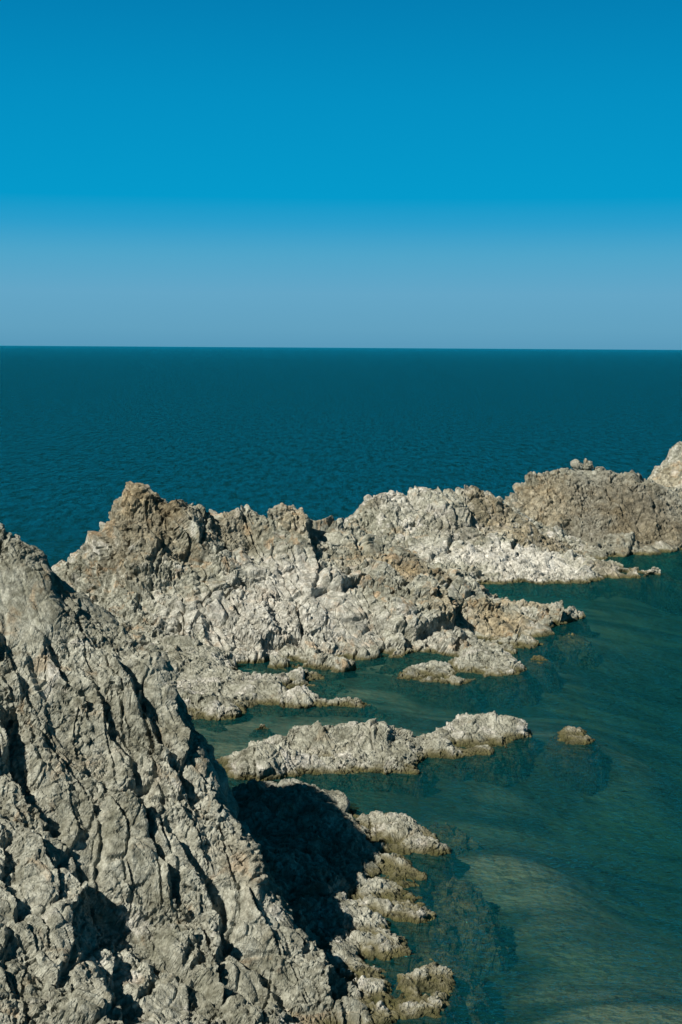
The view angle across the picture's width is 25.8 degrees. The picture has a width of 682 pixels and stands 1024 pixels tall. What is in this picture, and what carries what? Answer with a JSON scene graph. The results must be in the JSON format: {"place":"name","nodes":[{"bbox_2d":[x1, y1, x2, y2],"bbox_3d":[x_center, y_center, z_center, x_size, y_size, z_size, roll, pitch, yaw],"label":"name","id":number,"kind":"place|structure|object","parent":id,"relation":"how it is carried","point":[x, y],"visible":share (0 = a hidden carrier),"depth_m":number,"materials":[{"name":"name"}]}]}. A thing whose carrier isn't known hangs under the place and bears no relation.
{"place":"outdoors","nodes":[
{"label":"outdoors","id":0,"kind":"place"},
{"bbox_2d":[0,523,373,1023],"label":"cliff","id":1,"kind":"structure","parent":0,"point":[138,885],"depth_m":46.16,"materials":[{"name":"grey stone"}]},
{"bbox_2d":[0,346,681,1023],"bbox_3d":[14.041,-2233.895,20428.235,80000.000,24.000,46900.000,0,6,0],"label":"sea","id":2,"kind":"structure","parent":0,"point":[532,390],"depth_m":744.58,"materials":[{"name":"liquid"}]},
{"bbox_2d":[0,346,681,541],"bbox_3d":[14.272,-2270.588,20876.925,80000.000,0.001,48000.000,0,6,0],"label":"deep seabed","id":3,"kind":"structure","parent":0,"point":[303,437],"depth_m":730.49,"materials":[{"name":"teal liquid"}]},
{"bbox_2d":[0,0,681,350],"label":"sky","id":4,"kind":"structure","parent":0,"point":[465,174],"materials":[{"name":"blue"}]},
{"bbox_2d":[25,542,681,1023],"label":"seabed","id":5,"kind":"structure","parent":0,"point":[645,756],"depth_m":70.31,"materials":[{"name":"teal sand"}]},
{"bbox_2d":[143,635,392,737],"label":"rock shelf","id":6,"kind":"object","parent":5,"relation":"on","point":[214,684],"visible":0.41,"depth_m":84.36,"materials":[{"name":"grey stone"}]},
{"bbox_2d":[232,778,383,948],"bbox_3d":[-2.706,14.678,58.129,13.345,4.940,23.502,0,6,0],"label":"rock shelf","id":7,"kind":"object","parent":5,"relation":"on","point":[312,840],"visible":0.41,"depth_m":58.36,"materials":[{"name":"grey stone"}]},
{"bbox_2d":[216,718,434,798],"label":"sea rock","id":8,"kind":"object","parent":5,"relation":"on","point":[346,753],"visible":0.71,"depth_m":70.59,"materials":[{"name":"grey stone"}]},
{"bbox_2d":[51,481,665,730],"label":"rock outcrop","id":9,"kind":"object","parent":5,"relation":"on","point":[247,586],"visible":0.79,"depth_m":101.33,"materials":[{"name":"grey stone"}]},
{"bbox_2d":[321,935,395,1023],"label":"sea rock","id":10,"kind":"object","parent":5,"relation":"on","point":[372,984],"visible":0.47,"depth_m":47.11,"materials":[{"name":"beige stone"}]},
{"bbox_2d":[307,892,419,983],"bbox_3d":[0.439,15.717,51.451,6.205,4.390,7.569,0,6,0],"label":"sea rock","id":11,"kind":"object","parent":5,"relation":"on","point":[366,931],"visible":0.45,"depth_m":50.23,"materials":[{"name":"beige stone"}]},
{"bbox_2d":[347,873,434,945],"bbox_3d":[1.321,15.506,54.728,5.957,3.969,7.800,0,6,0],"label":"sea rock","id":12,"kind":"object","parent":5,"relation":"on","point":[385,898],"visible":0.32,"depth_m":53.08,"materials":[{"name":"beige stone"}]},
{"bbox_2d":[353,810,454,886],"bbox_3d":[1.994,14.681,61.560,6.725,4.208,7.924,0,6,0],"label":"sea rock","id":13,"kind":"object","parent":5,"relation":"on","point":[406,836],"visible":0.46,"depth_m":59.52,"materials":[{"name":"grey stone"}]},
{"bbox_2d":[377,853,434,905],"bbox_3d":[2.064,15.316,57.180,4.831,3.913,5.593,0,6,0],"label":"sea rock","id":14,"kind":"object","parent":5,"relation":"on","point":[400,870],"visible":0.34,"depth_m":56.46,"materials":[{"name":"beige stone"}]},
{"bbox_2d":[387,902,459,954],"bbox_3d":[2.611,15.910,53.169,5.377,3.930,4.924,0,6,0],"label":"submerged rock","id":15,"kind":"object","parent":5,"relation":"on","point":[442,928],"visible":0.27,"depth_m":52.24,"materials":[{"name":"teal stone"}]},
{"bbox_2d":[386,961,467,1023],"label":"sea rock","id":16,"kind":"object","parent":5,"relation":"on","point":[423,994],"visible":0.74,"depth_m":46.03,"materials":[{"name":"beige stone"}]},
{"bbox_2d":[388,660,483,712],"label":"sea rock","id":17,"kind":"object","parent":5,"relation":"on","point":[432,679],"visible":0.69,"depth_m":89.37,"materials":[{"name":"stone"}]},
{"bbox_2d":[409,939,498,1023],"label":"submerged rock","id":18,"kind":"object","parent":5,"relation":"on","point":[426,951],"visible":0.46,"depth_m":48.80,"materials":[{"name":"teal stone"}]},
{"bbox_2d":[427,822,480,855],"bbox_3d":[4.406,14.989,63.211,4.917,3.502,5.108,0,6,0],"label":"submerged rock","id":19,"kind":"object","parent":5,"relation":"on","point":[449,836],"visible":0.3,"depth_m":62.29,"materials":[{"name":"teal stone"}]},
{"bbox_2d":[428,876,491,911],"bbox_3d":[4.324,15.641,56.864,4.040,3.508,3.761,0,6,0],"label":"submerged rock","id":20,"kind":"object","parent":5,"relation":"on","point":[468,890],"visible":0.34,"depth_m":56.22,"materials":[{"name":"teal stone"}]},
{"bbox_2d":[433,891,515,975],"bbox_3d":[4.533,15.969,54.218,4.956,3.629,5.556,0,6,0],"label":"submerged rock","id":21,"kind":"object","parent":5,"relation":"on","point":[496,939],"visible":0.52,"depth_m":52.97,"materials":[{"name":"teal stone"}]},
{"bbox_2d":[420,711,538,787],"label":"sea rock","id":22,"kind":"object","parent":5,"relation":"on","point":[464,744],"visible":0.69,"depth_m":74.75,"materials":[{"name":"grey stone"}]},
{"bbox_2d":[448,645,537,708],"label":"sea rock","id":23,"kind":"object","parent":5,"relation":"on","point":[497,664],"visible":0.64,"depth_m":91.62,"materials":[{"name":"grey stone"}]},
{"bbox_2d":[343,485,681,614],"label":"rock outcrop","id":24,"kind":"object","parent":5,"relation":"on","point":[482,537],"visible":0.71,"depth_m":134.15,"materials":[{"name":"grey stone"}]},
{"bbox_2d":[523,655,561,693],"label":"sea rock","id":25,"kind":"object","parent":5,"relation":"on","point":[533,663],"visible":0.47,"depth_m":94.86,"materials":[{"name":"teal stone"}]},
{"bbox_2d":[543,726,606,795],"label":"sea rock","id":26,"kind":"object","parent":5,"relation":"on","point":[568,741],"visible":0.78,"depth_m":75.50,"materials":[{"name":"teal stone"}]},
{"bbox_2d":[550,633,600,670],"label":"submerged rock","id":27,"kind":"object","parent":5,"relation":"on","point":[587,658],"visible":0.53,"depth_m":103.10,"materials":[{"name":"teal stone"}]},
{"bbox_2d":[503,468,681,580],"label":"rock outcrop","id":28,"kind":"object","parent":5,"relation":"on","point":[632,516],"visible":0.59,"depth_m":152.67,"materials":[{"name":"beige stone"}]},
{"bbox_2d":[570,459,582,470],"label":"boulder","id":29,"kind":"object","parent":28,"relation":"on","point":[575,464],"visible":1,"depth_m":158.01,"materials":[{"name":"grey stone"}]},
{"bbox_2d":[583,458,593,470],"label":"boulder","id":30,"kind":"object","parent":28,"relation":"on","point":[587,465],"visible":1,"depth_m":158.04,"materials":[{"name":"grey stone"}]},
{"bbox_2d":[594,466,605,471],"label":"boulder","id":31,"kind":"object","parent":28,"relation":"on","point":[599,469],"visible":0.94,"depth_m":158.03,"materials":[{"name":"grey stone"}]},
{"bbox_2d":[647,441,681,487],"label":"rock outcrop","id":32,"kind":"object","parent":5,"relation":"on","point":[667,472],"visible":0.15,"depth_m":173.07,"materials":[{"name":"beige stone"}]}
]}

